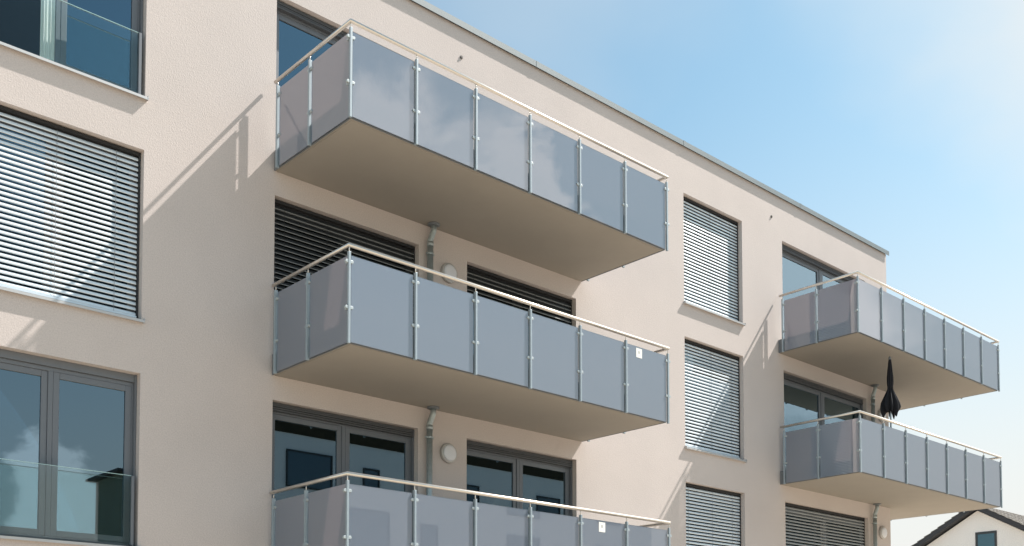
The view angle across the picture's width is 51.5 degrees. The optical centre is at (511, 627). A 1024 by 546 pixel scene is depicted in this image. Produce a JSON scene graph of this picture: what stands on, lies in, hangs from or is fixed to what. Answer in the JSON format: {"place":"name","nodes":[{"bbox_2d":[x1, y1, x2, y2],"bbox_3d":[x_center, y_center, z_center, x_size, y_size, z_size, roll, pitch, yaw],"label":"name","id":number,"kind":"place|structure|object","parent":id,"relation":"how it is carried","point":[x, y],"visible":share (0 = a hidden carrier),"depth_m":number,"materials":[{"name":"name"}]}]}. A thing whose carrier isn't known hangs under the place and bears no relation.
{"place":"outdoors","nodes":[
{"label":"outdoors","id":0,"kind":"place"},
{"bbox_2d":[425,0,1023,545],"label":"sky","id":1,"kind":"structure","parent":0,"point":[898,123],"materials":[{"name":"blue"}]},
{"bbox_2d":[911,508,1023,545],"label":"gabled house","id":2,"kind":"structure","parent":0,"point":[990,527],"depth_m":43.15,"materials":[{"name":"grey paint"}]},
{"bbox_2d":[975,530,996,545],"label":"window","id":3,"kind":"structure","parent":2,"relation":"in","point":[987,538],"depth_m":42.84,"materials":[{"name":"grey"}]},
{"label":"ground","id":4,"kind":"structure","parent":0,"visible":0},
{"bbox_2d":[0,0,1002,545],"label":"apartment building","id":5,"kind":"structure","parent":4,"relation":"on","point":[230,314],"depth_m":15.47,"materials":[{"name":"paint"}]},
{"bbox_2d":[0,349,136,545],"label":"window","id":6,"kind":"structure","parent":5,"relation":"in","point":[68,430],"depth_m":13.20,"materials":[{"name":"grey"}]},
{"bbox_2d":[0,105,144,323],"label":"window","id":7,"kind":"structure","parent":5,"relation":"in","point":[70,199],"depth_m":13.28,"materials":[{"name":"grey metal"}]},
{"bbox_2d":[0,0,148,101],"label":"window","id":8,"kind":"structure","parent":5,"relation":"in","point":[101,41],"depth_m":13.69,"materials":[{"name":"grey"}]},
{"bbox_2d":[271,402,413,531],"bbox_3d":[-2.534,-2.023,15.929,2.570,2.302,0.154,2,-4,-42],"label":"window","id":9,"kind":"structure","parent":5,"relation":"in","point":[308,445],"depth_m":15.86,"materials":[{"name":"grey"}]},
{"bbox_2d":[273,199,414,332],"bbox_3d":[-2.534,-4.970,16.069,2.570,2.302,0.153,2,-4,-42],"label":"window","id":10,"kind":"structure","parent":5,"relation":"in","point":[302,236],"depth_m":15.72,"materials":[{"name":"grey metal"}]},
{"bbox_2d":[275,0,414,147],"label":"window","id":11,"kind":"structure","parent":5,"relation":"in","point":[298,32],"depth_m":15.67,"materials":[{"name":"grey"}]},
{"bbox_2d":[425,406,438,495],"bbox_3d":[-1.258,-2.155,16.721,0.219,2.658,0.195,0,-3,1],"label":"downpipe","id":12,"kind":"object","parent":5,"relation":"on","point":[429,437],"visible":0.6,"depth_m":16.72,"materials":[{"name":"metal"}]},
{"bbox_2d":[426,221,439,280],"bbox_3d":[-1.258,-5.102,16.861,0.219,2.658,0.195,0,-3,1],"label":"downpipe","id":13,"kind":"object","parent":5,"relation":"on","point":[433,226],"visible":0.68,"depth_m":16.87,"materials":[{"name":"metal"}]},
{"bbox_2d":[440,443,456,462],"bbox_3d":[-1.010,-2.806,17.087,0.316,0.316,0.091,2,-4,-42],"label":"wall lamp","id":14,"kind":"object","parent":5,"relation":"attached to","point":[448,452],"visible":1,"depth_m":17.04,"materials":[{"name":"white"}]},
{"bbox_2d":[441,263,456,282],"bbox_3d":[-1.010,-5.753,17.227,0.316,0.316,0.091,2,-4,-42],"label":"wall lamp","id":15,"kind":"object","parent":5,"relation":"attached to","point":[448,269],"visible":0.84,"depth_m":17.18,"materials":[{"name":"grey"}]},
{"bbox_2d":[467,265,571,353],"bbox_3d":[0.106,-4.856,18.473,2.573,2.302,0.153,2,-4,-42],"label":"window","id":16,"kind":"structure","parent":5,"relation":"in","point":[475,275],"depth_m":18.45,"materials":[{"name":"grey metal"}]},
{"bbox_2d":[467,441,572,545],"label":"window","id":17,"kind":"structure","parent":5,"relation":"in","point":[491,469],"depth_m":18.36,"materials":[{"name":"grey"}]},
{"bbox_2d":[599,522,604,531],"bbox_3d":[1.411,-1.572,16.628,0.145,0.155,0.002,2,-4,-42],"label":"paper notice","id":18,"kind":"object","parent":5,"relation":"attached to","point":[601,526],"visible":1,"depth_m":16.62,"materials":[{"name":"white paper"}]},
{"bbox_2d":[636,348,641,358],"bbox_3d":[2.079,-4.489,17.378,0.145,0.155,0.002,2,-4,-42],"label":"paper notice","id":19,"kind":"object","parent":5,"relation":"attached to","point":[638,353],"visible":1,"depth_m":17.38,"materials":[{"name":"white paper"}]},
{"bbox_2d":[686,483,740,545],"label":"window","id":20,"kind":"structure","parent":5,"relation":"in","point":[713,516],"depth_m":22.00,"materials":[{"name":"grey metal"}]},
{"bbox_2d":[683,196,745,325],"bbox_3d":[4.153,-7.636,22.209,2.044,2.294,0.287,2,-4,-42],"label":"window","id":21,"kind":"structure","parent":5,"relation":"in","point":[711,281],"depth_m":22.29,"materials":[{"name":"grey metal"}]},
{"bbox_2d":[685,339,746,462],"bbox_3d":[4.153,-4.689,22.069,2.044,2.294,0.287,2,-4,-42],"label":"window","id":22,"kind":"structure","parent":5,"relation":"in","point":[712,378],"depth_m":22.15,"materials":[{"name":"grey metal"}]},
{"bbox_2d":[782,244,856,302],"bbox_3d":[7.304,-7.491,25.167,3.600,2.302,0.154,2,-4,-42],"label":"window","id":23,"kind":"structure","parent":5,"relation":"in","point":[799,270],"depth_m":24.73,"materials":[{"name":"grey"}]},
{"bbox_2d":[784,373,862,456],"bbox_3d":[7.304,-4.544,25.027,3.600,2.302,0.154,2,-4,-42],"label":"window","id":24,"kind":"structure","parent":5,"relation":"in","point":[804,400],"depth_m":24.83,"materials":[{"name":"grey"}]},
{"bbox_2d":[785,503,864,545],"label":"window","id":25,"kind":"structure","parent":5,"relation":"in","point":[805,526],"depth_m":24.82,"materials":[{"name":"grey metal"}]},
{"bbox_2d":[871,384,878,421],"bbox_3d":[8.955,-4.660,26.161,0.219,2.658,0.195,0,-3,1],"label":"downpipe","id":26,"kind":"object","parent":5,"relation":"attached to","point":[874,386],"visible":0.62,"depth_m":26.17,"materials":[{"name":"metal"}]},
{"bbox_2d":[872,503,880,545],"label":"downpipe","id":27,"kind":"object","parent":5,"relation":"attached to","point":[875,512],"visible":1,"depth_m":26.03,"materials":[{"name":"metal"}]},
{"bbox_2d":[878,410,885,421],"bbox_3d":[9.277,-5.308,26.594,0.316,0.316,0.091,2,-4,-42],"label":"wall lamp","id":28,"kind":"object","parent":5,"relation":"attached to","point":[879,414],"visible":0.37,"depth_m":26.52,"materials":[{"name":"white"}]},
{"bbox_2d":[879,526,886,538],"bbox_3d":[9.248,-2.362,26.427,0.316,0.316,0.091,2,-4,-42],"label":"wall lamp","id":29,"kind":"object","parent":5,"relation":"attached to","point":[882,532],"visible":1,"depth_m":26.36,"materials":[{"name":"white glass"}]},
{"bbox_2d":[880,356,900,427],"bbox_3d":[8.397,-4.740,23.551,0.500,2.573,0.500,2,-4,-42],"label":"closed parasol","id":30,"kind":"object","parent":5,"relation":"on","point":[890,404],"visible":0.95,"depth_m":23.53,"materials":[{"name":"black fabric"}]}
]}

